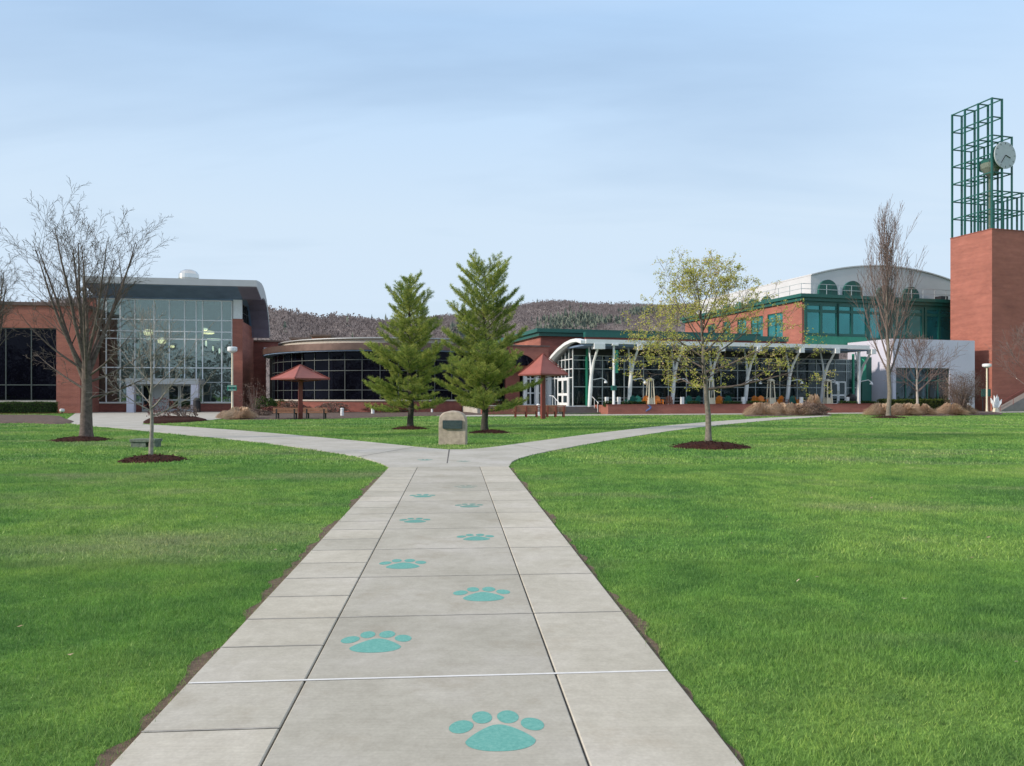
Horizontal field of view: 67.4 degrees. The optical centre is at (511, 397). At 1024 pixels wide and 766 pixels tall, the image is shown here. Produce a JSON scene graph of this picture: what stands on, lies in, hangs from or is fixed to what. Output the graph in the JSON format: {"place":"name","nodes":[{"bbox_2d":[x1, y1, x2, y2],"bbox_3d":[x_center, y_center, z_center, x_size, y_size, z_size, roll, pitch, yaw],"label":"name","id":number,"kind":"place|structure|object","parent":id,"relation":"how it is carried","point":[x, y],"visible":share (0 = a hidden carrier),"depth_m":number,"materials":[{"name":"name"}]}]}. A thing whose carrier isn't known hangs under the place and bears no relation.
{"place":"outdoors","nodes":[
{"label":"outdoors","id":0,"kind":"place"},
{"bbox_2d":[254,319,487,400],"bbox_3d":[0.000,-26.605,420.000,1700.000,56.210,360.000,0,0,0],"label":"hill","id":1,"kind":"structure","parent":0,"point":[268,384],"depth_m":371.81,"materials":[{"name":"brown plant"}]},
{"bbox_2d":[8,296,517,397],"bbox_3d":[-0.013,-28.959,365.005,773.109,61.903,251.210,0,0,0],"label":"hill woods","id":2,"kind":"object","parent":1,"relation":"on","point":[292,318],"visible":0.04,"depth_m":392.66,"materials":[{"name":"plant"}]},
{"bbox_2d":[90,294,466,337],"bbox_3d":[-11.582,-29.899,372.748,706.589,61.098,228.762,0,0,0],"label":"hill evergreen woods","id":3,"kind":"object","parent":1,"relation":"on","point":[452,324],"visible":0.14,"depth_m":372.20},
{"bbox_2d":[262,469,588,765],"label":"joint","id":4,"kind":"object","parent":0,"point":[537,626],"visible":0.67,"depth_m":4.34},
{"bbox_2d":[111,466,741,765],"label":"path","id":5,"kind":"structure","parent":0,"point":[652,718],"depth_m":4.28,"materials":[{"name":"concrete"}]},
{"bbox_2d":[341,631,410,652],"bbox_3d":[-0.827,1.477,4.646,0.424,0.001,0.417,0,0,0],"label":"paw print","id":6,"kind":"object","parent":5,"relation":"on","point":[376,645],"visible":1,"depth_m":4.62,"materials":[{"name":"teal paint"}]},
{"bbox_2d":[142,470,616,731],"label":"path joints","id":7,"kind":"object","parent":5,"relation":"on","point":[375,616],"visible":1,"depth_m":5.69,"materials":[{"name":"concrete"}]},
{"bbox_2d":[379,559,425,568],"bbox_3d":[-0.973,1.477,6.808,0.414,0.001,0.407,0,0,0],"label":"paw print","id":8,"kind":"object","parent":5,"relation":"on","point":[404,565],"visible":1,"depth_m":6.78,"materials":[{"name":"teal paint"}]},
{"bbox_2d":[188,670,667,683],"bbox_3d":[-0.415,1.476,4.059,2.520,0.001,0.022,0,0,-4],"label":"path sealant","id":9,"kind":"object","parent":5,"relation":"on","point":[429,676],"visible":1,"depth_m":4.06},
{"bbox_2d":[457,534,493,539],"bbox_3d":[-0.388,1.477,8.104,0.397,0.001,0.391,0,0,0],"label":"paw print","id":10,"kind":"object","parent":5,"relation":"on","point":[478,537],"visible":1,"depth_m":8.08,"materials":[{"name":"teal paint"}]},
{"bbox_2d":[453,587,509,600],"bbox_3d":[-0.229,1.477,5.768,0.429,0.001,0.422,0,0,0],"label":"paw print","id":11,"kind":"object","parent":5,"relation":"on","point":[482,596],"visible":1,"depth_m":5.75,"materials":[{"name":"teal paint"}]},
{"bbox_2d":[449,710,543,750],"bbox_3d":[-0.069,1.477,3.412,0.426,0.001,0.419,0,0,0],"label":"paw print","id":12,"kind":"object","parent":5,"relation":"on","point":[498,737],"visible":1,"depth_m":3.38,"materials":[{"name":"teal paint"}]},
{"bbox_2d":[0,411,1023,765],"bbox_3d":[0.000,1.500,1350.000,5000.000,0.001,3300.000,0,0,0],"label":"ground","id":13,"kind":"structure","parent":0,"point":[948,715],"depth_m":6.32,"materials":[{"name":"plant"}]},
{"bbox_2d":[0,254,29,344],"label":"bare tree","id":14,"kind":"object","parent":13,"relation":"on","point":[2,295],"visible":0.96,"depth_m":38.42,"materials":[{"name":"brown plant"}]},
{"bbox_2d":[0,401,58,413],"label":"clipped hedge","id":15,"kind":"object","parent":13,"relation":"on","point":[6,407],"visible":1,"depth_m":67.42,"materials":[{"name":"green plant"}]},
{"bbox_2d":[0,415,73,423],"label":"planting bed","id":16,"kind":"object","parent":13,"relation":"on","point":[45,419],"visible":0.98,"depth_m":46.99,"materials":[{"name":"brown soil"}]},
{"bbox_2d":[0,301,117,413],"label":"brick wing","id":17,"kind":"structure","parent":13,"relation":"on","point":[23,378],"depth_m":70.56,"materials":[{"name":"brick"}]},
{"bbox_2d":[0,328,55,400],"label":"window","id":18,"kind":"structure","parent":17,"relation":"in","point":[20,379],"depth_m":70.41,"materials":[{"name":"glass"}]},
{"bbox_2d":[49,436,112,441],"bbox_3d":[-14.872,1.414,26.483,2.165,0.192,2.071,0,0,0],"label":"mulch ring","id":19,"kind":"object","parent":13,"relation":"on","point":[78,439],"visible":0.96,"depth_m":25.97,"materials":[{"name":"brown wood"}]},
{"bbox_2d":[0,176,189,436],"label":"bare tree","id":20,"kind":"object","parent":13,"relation":"on","point":[85,366],"visible":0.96,"depth_m":26.70,"materials":[{"name":"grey plant"}]},
{"bbox_2d":[129,438,161,447],"bbox_3d":[-10.951,1.375,22.984,0.778,0.250,0.440,0,0,4],"label":"stone slab seat","id":21,"kind":"object","parent":13,"relation":"on","point":[141,442],"visible":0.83,"depth_m":22.81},
{"bbox_2d":[86,299,218,454],"bbox_3d":[-8.907,-0.463,19.178,3.021,4.026,2.752,0,0,-21],"label":"bare tree","id":22,"kind":"object","parent":13,"relation":"on","point":[150,451],"visible":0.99,"depth_m":19.33,"materials":[{"name":"grey plant"}]},
{"bbox_2d":[118,453,190,462],"bbox_3d":[-8.485,1.420,18.192,1.651,0.180,1.613,0,0,0],"label":"mulch ring","id":23,"kind":"object","parent":13,"relation":"on","point":[154,458],"visible":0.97,"depth_m":17.82,"materials":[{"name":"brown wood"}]},
{"bbox_2d":[143,416,207,423],"bbox_3d":[-22.062,1.421,50.523,3.722,0.239,14.972,0,0,-23],"label":"planting bed","id":24,"kind":"object","parent":13,"relation":"on","point":[166,419],"visible":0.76,"depth_m":46.35,"materials":[{"name":"brown soil"}]},
{"bbox_2d":[141,397,177,417],"bbox_3d":[-23.164,0.727,50.721,2.222,1.625,1.772,0,0,0],"label":"bush","id":25,"kind":"object","parent":24,"relation":"on","point":[165,412],"visible":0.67,"depth_m":50.65,"materials":[{"name":"brown plant"}]},
{"bbox_2d":[173,404,198,416],"bbox_3d":[-21.549,1.012,50.688,1.965,1.073,1.458,0,0,0],"label":"bush","id":26,"kind":"object","parent":24,"relation":"on","point":[183,414],"visible":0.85,"depth_m":50.60,"materials":[{"name":"brown plant"}]},
{"bbox_2d":[82,269,269,411],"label":"atrium building","id":27,"kind":"structure","parent":13,"relation":"on","point":[190,295],"depth_m":78.30,"materials":[{"name":"glass"}]},
{"bbox_2d":[142,385,152,410],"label":"door","id":28,"kind":"structure","parent":27,"relation":"in","point":[145,392],"depth_m":76.62,"materials":[{"name":"glass"}]},
{"bbox_2d":[168,385,179,410],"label":"door","id":29,"kind":"structure","parent":27,"relation":"in","point":[175,394],"depth_m":77.09,"materials":[{"name":"glass"}]},
{"bbox_2d":[180,385,190,410],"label":"door","id":30,"kind":"structure","parent":27,"relation":"in","point":[186,390],"depth_m":77.28,"materials":[{"name":"glass"}]},
{"bbox_2d":[95,472,383,765],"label":"soil edge","id":31,"kind":"object","parent":13,"relation":"on","point":[205,658],"visible":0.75,"depth_m":4.24,"materials":[{"name":"soil"}]},
{"bbox_2d":[254,338,290,408],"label":"brick link block","id":32,"kind":"structure","parent":13,"relation":"on","point":[260,366],"depth_m":85.58,"materials":[{"name":"brown brick"}]},
{"bbox_2d":[273,408,299,418],"bbox_3d":[-15.171,1.109,51.679,1.671,0.783,0.580,0,0,0],"label":"park bench","id":33,"kind":"object","parent":13,"relation":"on","point":[278,412],"visible":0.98,"depth_m":51.40,"materials":[{"name":"brown wood"}]},
{"bbox_2d":[303,408,328,418],"bbox_3d":[-13.168,1.109,51.679,1.607,0.783,0.580,0,0,0],"label":"park bench","id":34,"kind":"object","parent":13,"relation":"on","point":[324,412],"visible":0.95,"depth_m":51.40,"materials":[{"name":"brown wood"}]},
{"bbox_2d":[226,412,481,419],"bbox_3d":[-12.044,1.442,69.710,24.863,0.183,34.049,0,0,-16],"label":"planting bed","id":35,"kind":"object","parent":13,"relation":"on","point":[332,415],"visible":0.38,"depth_m":58.94,"materials":[{"name":"brown soil"}]},
{"bbox_2d":[221,406,259,418],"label":"ornamental grass","id":36,"kind":"object","parent":35,"relation":"on","point":[236,412],"depth_m":51.27,"materials":[{"name":"plant"}]},
{"bbox_2d":[239,377,268,409],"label":"bush","id":37,"kind":"object","parent":35,"relation":"on","point":[251,400],"visible":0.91,"depth_m":66.70,"materials":[{"name":"brown plant"}]},
{"bbox_2d":[252,395,277,410],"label":"bush","id":38,"kind":"object","parent":35,"relation":"on","point":[267,403],"visible":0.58,"depth_m":71.81,"materials":[{"name":"green plant"}]},
{"bbox_2d":[271,364,329,418],"bbox_3d":[-14.370,-0.358,52.174,2.832,3.716,2.832,0,0,40],"label":"umbrella shelter","id":39,"kind":"object","parent":35,"relation":"on","point":[300,373],"visible":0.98,"depth_m":51.93,"materials":[{"name":"red metal"}]},
{"bbox_2d":[315,402,349,412],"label":"bush","id":40,"kind":"object","parent":35,"relation":"on","point":[331,406],"visible":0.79,"depth_m":68.92,"materials":[{"name":"brown plant"}]},
{"bbox_2d":[262,337,515,411],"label":"rotunda","id":41,"kind":"structure","parent":13,"relation":"on","point":[346,366],"depth_m":71.54,"materials":[{"name":"glass"}]},
{"bbox_2d":[359,269,451,425],"bbox_3d":[-5.221,-2.424,38.233,4.705,7.947,4.671,0,0,-30],"label":"pine tree","id":42,"kind":"object","parent":13,"relation":"on","point":[411,359],"visible":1,"depth_m":37.69,"materials":[{"name":"green plant"}]},
{"bbox_2d":[68,412,826,467],"bbox_3d":[-16.036,1.508,54.873,66.014,0.060,53.690,0,0,30],"label":"path junction","id":43,"kind":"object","parent":13,"relation":"on","point":[504,455],"visible":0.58,"depth_m":24.99,"materials":[{"name":"concrete"}]},
{"bbox_2d":[227,347,236,407],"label":"lamp post","id":44,"kind":"object","parent":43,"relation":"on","point":[231,387],"visible":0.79,"depth_m":65.36,"materials":[{"name":"beige metal"}]},
{"bbox_2d":[439,411,466,444],"bbox_3d":[-1.871,0.964,24.289,0.896,1.072,0.426,0,0,6],"label":"stone monument","id":45,"kind":"object","parent":13,"relation":"on","point":[452,427],"visible":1,"depth_m":24.15,"materials":[{"name":"stone"}]},
{"bbox_2d":[462,406,480,412],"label":"terrace floor","id":46,"kind":"structure","parent":13,"relation":"on","point":[469,409],"depth_m":69.13,"materials":[{"name":"concrete"}]},
{"bbox_2d":[646,378,654,403],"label":"patio heater","id":47,"kind":"object","parent":46,"relation":"on","point":[650,400],"visible":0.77,"depth_m":69.00,"materials":[{"name":"beige metal"}]},
{"bbox_2d":[549,338,875,406],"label":"glass pavilion","id":48,"kind":"structure","parent":46,"relation":"on","point":[584,364],"depth_m":73.31,"materials":[{"name":"glass"}]},
{"bbox_2d":[557,379,561,404],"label":"door","id":49,"kind":"structure","parent":48,"relation":"in","point":[559,381],"depth_m":73.59,"materials":[{"name":"white metal"}]},
{"bbox_2d":[551,348,572,405],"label":"end window","id":50,"kind":"structure","parent":48,"relation":"in","point":[565,362],"depth_m":71.75,"materials":[{"name":"white metal"}]},
{"bbox_2d":[562,378,567,405],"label":"door","id":51,"kind":"structure","parent":48,"relation":"in","point":[564,381],"depth_m":71.98,"materials":[{"name":"white metal"}]},
{"bbox_2d":[830,381,837,403],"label":"door","id":52,"kind":"structure","parent":48,"relation":"in","point":[834,386],"depth_m":77.98,"materials":[{"name":"glass"}]},
{"bbox_2d":[838,381,845,402],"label":"door","id":53,"kind":"structure","parent":48,"relation":"in","point":[841,384],"depth_m":78.21,"materials":[{"name":"white metal"}]},
{"bbox_2d":[605,397,848,403],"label":"terrace railing","id":54,"kind":"object","parent":46,"relation":"on","point":[682,400],"visible":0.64,"depth_m":69.67,"materials":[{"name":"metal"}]},
{"bbox_2d":[766,379,775,403],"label":"patio heater","id":55,"kind":"object","parent":46,"relation":"on","point":[771,400],"visible":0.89,"depth_m":72.45,"materials":[{"name":"beige metal"}]},
{"bbox_2d":[823,379,832,403],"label":"patio heater","id":56,"kind":"object","parent":46,"relation":"on","point":[827,400],"visible":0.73,"depth_m":74.22,"materials":[{"name":"beige metal"}]},
{"bbox_2d":[430,248,543,429],"bbox_3d":[-1.364,-2.557,35.060,4.443,8.215,5.157,0,0,-36],"label":"pine tree","id":57,"kind":"object","parent":13,"relation":"on","point":[503,360],"visible":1,"depth_m":34.40,"materials":[{"name":"green plant"}]},
{"bbox_2d":[469,429,511,433],"bbox_3d":[-0.966,1.416,32.165,1.968,0.188,1.959,0,0,0],"label":"mulch ring","id":58,"kind":"object","parent":13,"relation":"on","point":[492,431],"visible":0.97,"depth_m":31.67,"materials":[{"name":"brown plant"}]},
{"bbox_2d":[0,463,1023,561],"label":"lawn grass","id":59,"kind":"structure","parent":13,"relation":"on","point":[301,468],"depth_m":10.71,"materials":[{"name":"plant"}]},
{"bbox_2d":[0,426,1023,464],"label":"lawn grass","id":60,"kind":"structure","parent":13,"relation":"on","point":[840,432],"depth_m":24.21,"materials":[{"name":"plant"}]},
{"bbox_2d":[0,412,1023,426],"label":"lawn grass","id":61,"kind":"structure","parent":13,"relation":"on","point":[848,418],"depth_m":46.71,"materials":[{"name":"plant"}]},
{"bbox_2d":[481,405,554,414],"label":"landing wall","id":62,"kind":"structure","parent":13,"relation":"on","point":[507,411],"depth_m":66.00,"materials":[{"name":"red brick"}]},
{"bbox_2d":[512,405,539,416],"bbox_3d":[1.031,1.050,56.822,2.028,0.900,0.640,0,0,-8],"label":"park bench","id":63,"kind":"object","parent":13,"relation":"on","point":[526,410],"visible":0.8,"depth_m":56.61,"materials":[{"name":"red wood"}]},
{"bbox_2d":[505,345,550,404],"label":"brick entrance block","id":64,"kind":"structure","parent":13,"relation":"on","point":[531,353],"depth_m":75.99,"materials":[{"name":"red brick"}]},
{"bbox_2d":[511,354,533,365],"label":"curved window","id":65,"kind":"structure","parent":64,"relation":"in","point":[524,360],"depth_m":74.34,"materials":[{"name":"black glass"}]},
{"bbox_2d":[526,376,546,404],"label":"lobby window","id":66,"kind":"structure","parent":64,"relation":"in","point":[530,393],"depth_m":76.26,"materials":[{"name":"white glass"}]},
{"bbox_2d":[518,354,567,418],"bbox_3d":[2.140,-0.758,52.941,2.504,4.517,2.504,0,0,-38],"label":"umbrella shelter","id":67,"kind":"object","parent":13,"relation":"on","point":[542,366],"visible":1,"depth_m":52.68,"materials":[{"name":"red metal"}]},
{"bbox_2d":[546,405,565,416],"bbox_3d":[3.200,1.050,56.822,1.557,0.900,0.640,0,0,-8],"label":"park bench","id":68,"kind":"object","parent":13,"relation":"on","point":[556,410],"visible":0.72,"depth_m":56.59,"materials":[{"name":"red wood"}]},
{"bbox_2d":[557,406,599,413],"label":"entrance steps","id":69,"kind":"structure","parent":13,"relation":"on","point":[580,410],"depth_m":68.28,"materials":[{"name":"grey concrete"}]},
{"bbox_2d":[511,468,744,765],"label":"soil edge","id":70,"kind":"object","parent":13,"relation":"on","point":[634,620],"visible":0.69,"depth_m":5.07,"materials":[{"name":"soil"}]},
{"bbox_2d":[668,440,754,449],"bbox_3d":[5.926,1.399,22.912,2.528,0.222,2.523,0,0,0],"label":"mulch ring","id":71,"kind":"object","parent":13,"relation":"on","point":[709,445],"visible":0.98,"depth_m":22.33,"materials":[{"name":"brown soil"}]},
{"bbox_2d":[608,247,837,440],"bbox_3d":[6.905,-1.874,26.087,7.615,6.848,7.352,0,0,0],"label":"budding tree","id":72,"kind":"object","parent":13,"relation":"on","point":[697,290],"visible":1,"depth_m":25.70,"materials":[{"name":"green plant"}]},
{"bbox_2d":[595,404,871,413],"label":"terrace wall","id":73,"kind":"structure","parent":13,"relation":"on","point":[678,408],"depth_m":68.74,"materials":[{"name":"red brick"}]},
{"bbox_2d":[611,344,618,403],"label":"lamp post","id":74,"kind":"object","parent":73,"relation":"on","point":[613,386],"visible":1,"depth_m":66.87,"materials":[{"name":"white metal"}]},
{"bbox_2d":[744,413,831,416],"bbox_3d":[23.051,1.454,63.597,12.630,0.161,4.577,0,0,-26],"label":"planting bed","id":75,"kind":"object","parent":13,"relation":"on","point":[785,415],"visible":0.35,"depth_m":60.88,"materials":[{"name":"brown soil"}]},
{"bbox_2d":[741,402,781,414],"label":"ornamental grass","id":76,"kind":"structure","parent":75,"relation":"on","point":[760,408],"depth_m":60.88,"materials":[{"name":"plant"}]},
{"bbox_2d":[772,402,791,414],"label":"ornamental grass","id":77,"kind":"object","parent":75,"relation":"on","point":[782,408],"depth_m":61.60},
{"bbox_2d":[786,402,812,414],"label":"ornamental grass","id":78,"kind":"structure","parent":75,"relation":"on","point":[791,405],"depth_m":61.81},
{"bbox_2d":[793,401,832,415],"bbox_3d":[24.382,0.935,62.040,2.903,1.242,3.105,0,0,35],"label":"bush","id":79,"kind":"object","parent":75,"relation":"on","point":[819,406],"visible":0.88,"depth_m":61.53,"materials":[{"name":"brown plant"}]},
{"bbox_2d":[846,194,927,415],"bbox_3d":[28.663,-6.876,57.770,5.375,16.852,4.811,0,0,0],"label":"bare tree","id":80,"kind":"object","parent":13,"relation":"on","point":[888,260],"visible":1,"depth_m":57.97,"materials":[{"name":"brown plant"}]},
{"bbox_2d":[848,339,974,407],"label":"grey block","id":81,"kind":"structure","parent":13,"relation":"on","point":[964,363],"depth_m":79.23,"materials":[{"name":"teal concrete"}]},
{"bbox_2d":[896,368,948,398],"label":"window","id":82,"kind":"structure","parent":81,"relation":"in","point":[905,391],"depth_m":78.82,"materials":[{"name":"glass"}]},
{"bbox_2d":[871,411,1002,415],"bbox_3d":[38.189,1.435,69.146,10.204,0.208,23.438,0,0,33],"label":"planting bed","id":83,"kind":"object","parent":13,"relation":"on","point":[987,413],"visible":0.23,"depth_m":62.39,"materials":[{"name":"brown soil"}]},
{"bbox_2d":[861,403,894,414],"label":"ornamental grass","id":84,"kind":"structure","parent":83,"relation":"on","point":[877,409],"depth_m":61.63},
{"bbox_2d":[891,403,923,414],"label":"ornamental grass","id":85,"kind":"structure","parent":83,"relation":"on","point":[905,409],"depth_m":61.05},
{"bbox_2d":[876,398,950,409],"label":"clipped hedge","id":86,"kind":"object","parent":83,"relation":"on","point":[934,403],"visible":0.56,"depth_m":76.21,"materials":[{"name":"green plant"}]},
{"bbox_2d":[883,331,967,403],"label":"bare tree","id":87,"kind":"object","parent":83,"relation":"on","point":[917,350],"visible":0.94,"depth_m":69.10,"materials":[{"name":"brown plant"}]},
{"bbox_2d":[913,403,940,414],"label":"ornamental grass","id":88,"kind":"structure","parent":83,"relation":"on","point":[926,409],"depth_m":61.45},
{"bbox_2d":[936,402,969,414],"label":"ornamental grass","id":89,"kind":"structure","parent":83,"relation":"on","point":[950,409],"depth_m":62.42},
{"bbox_2d":[934,365,985,410],"bbox_3d":[36.904,-0.587,63.115,4.054,4.225,3.918,0,0,0],"label":"bush","id":90,"kind":"object","parent":83,"relation":"on","point":[962,397],"visible":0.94,"depth_m":62.88,"materials":[{"name":"brown plant"}]},
{"bbox_2d":[950,97,1023,410],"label":"clock tower","id":91,"kind":"structure","parent":13,"relation":"on","point":[987,286],"depth_m":81.93,"materials":[{"name":"red brick"}]},
{"bbox_2d":[985,322,1023,383],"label":"bare tree","id":92,"kind":"object","parent":13,"relation":"on","point":[1013,347],"visible":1,"depth_m":75.34,"materials":[{"name":"brown plant"}]},
{"bbox_2d":[0,0,1023,319],"label":"sky","id":93,"kind":"structure","parent":0,"point":[322,154],"materials":[{"name":"blue"}]},
{"bbox_2d":[497,328,788,358],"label":"green corniced hall","id":94,"kind":"structure","parent":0,"point":[554,339],"depth_m":79.48,"materials":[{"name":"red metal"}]},
{"bbox_2d":[480,305,847,358],"bbox_3d":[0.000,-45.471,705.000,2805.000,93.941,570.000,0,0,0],"label":"hill","id":95,"kind":"structure","parent":0,"point":[561,308],"depth_m":635.40,"materials":[{"name":"brown plant"}]},
{"bbox_2d":[458,299,661,329],"bbox_3d":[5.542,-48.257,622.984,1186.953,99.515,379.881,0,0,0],"label":"hill evergreen woods","id":96,"kind":"object","parent":95,"relation":"on","point":[557,323],"visible":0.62,"depth_m":624.35,"materials":[{"name":"plant"}]},
{"bbox_2d":[438,298,847,358],"bbox_3d":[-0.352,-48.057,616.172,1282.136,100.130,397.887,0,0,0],"label":"hill woods","id":97,"kind":"object","parent":95,"relation":"on","point":[606,307],"visible":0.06,"depth_m":665.58,"materials":[{"name":"plant"}]},
{"bbox_2d":[466,411,1023,416],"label":"pavement","id":98,"kind":"structure","parent":0,"point":[675,414],"depth_m":65.21,"materials":[{"name":"concrete"}]},
{"bbox_2d":[982,364,991,410],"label":"lamp post","id":99,"kind":"object","parent":98,"relation":"on","point":[986,366],"visible":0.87,"depth_m":76.52,"materials":[{"name":"beige metal"}]},
{"bbox_2d":[675,265,949,344],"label":"hall","id":100,"kind":"structure","parent":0,"point":[832,313],"depth_m":87.11,"materials":[{"name":"red brick"}]},
{"bbox_2d":[751,316,762,335],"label":"window","id":101,"kind":"structure","parent":100,"relation":"in","point":[760,320],"depth_m":90.48,"materials":[{"name":"teal glass"}]},
{"bbox_2d":[768,312,782,336],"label":"window","id":102,"kind":"structure","parent":100,"relation":"in","point":[773,329],"depth_m":87.18,"materials":[{"name":"teal glass"}]},
{"bbox_2d":[804,302,838,335],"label":"window","id":103,"kind":"structure","parent":100,"relation":"in","point":[823,317],"depth_m":83.13,"materials":[{"name":"glass"}]},
{"bbox_2d":[817,280,837,294],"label":"arched window","id":104,"kind":"structure","parent":100,"relation":"in","point":[833,290],"depth_m":87.59,"materials":[{"name":"teal glass"}]},
{"bbox_2d":[842,281,861,295],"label":"arched window","id":105,"kind":"structure","parent":100,"relation":"in","point":[856,291],"depth_m":88.51,"materials":[{"name":"teal glass"}]},
{"bbox_2d":[837,304,867,336],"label":"window","id":106,"kind":"structure","parent":100,"relation":"in","point":[851,324],"depth_m":84.21,"materials":[{"name":"teal glass"}]},
{"bbox_2d":[867,305,881,340],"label":"window","id":107,"kind":"structure","parent":100,"relation":"in","point":[872,327],"depth_m":85.06,"materials":[{"name":"teal glass"}]},
{"bbox_2d":[891,306,923,338],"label":"window","id":108,"kind":"structure","parent":100,"relation":"in","point":[917,321],"depth_m":86.50,"materials":[{"name":"teal glass"}]},
{"bbox_2d":[924,307,949,339],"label":"window","id":109,"kind":"structure","parent":100,"relation":"in","point":[936,320],"depth_m":87.41,"materials":[{"name":"teal glass"}]},
{"bbox_2d":[992,389,1023,411],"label":"entrance ramp","id":110,"kind":"structure","parent":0,"point":[1016,403],"depth_m":79.93,"materials":[{"name":"grey concrete"}]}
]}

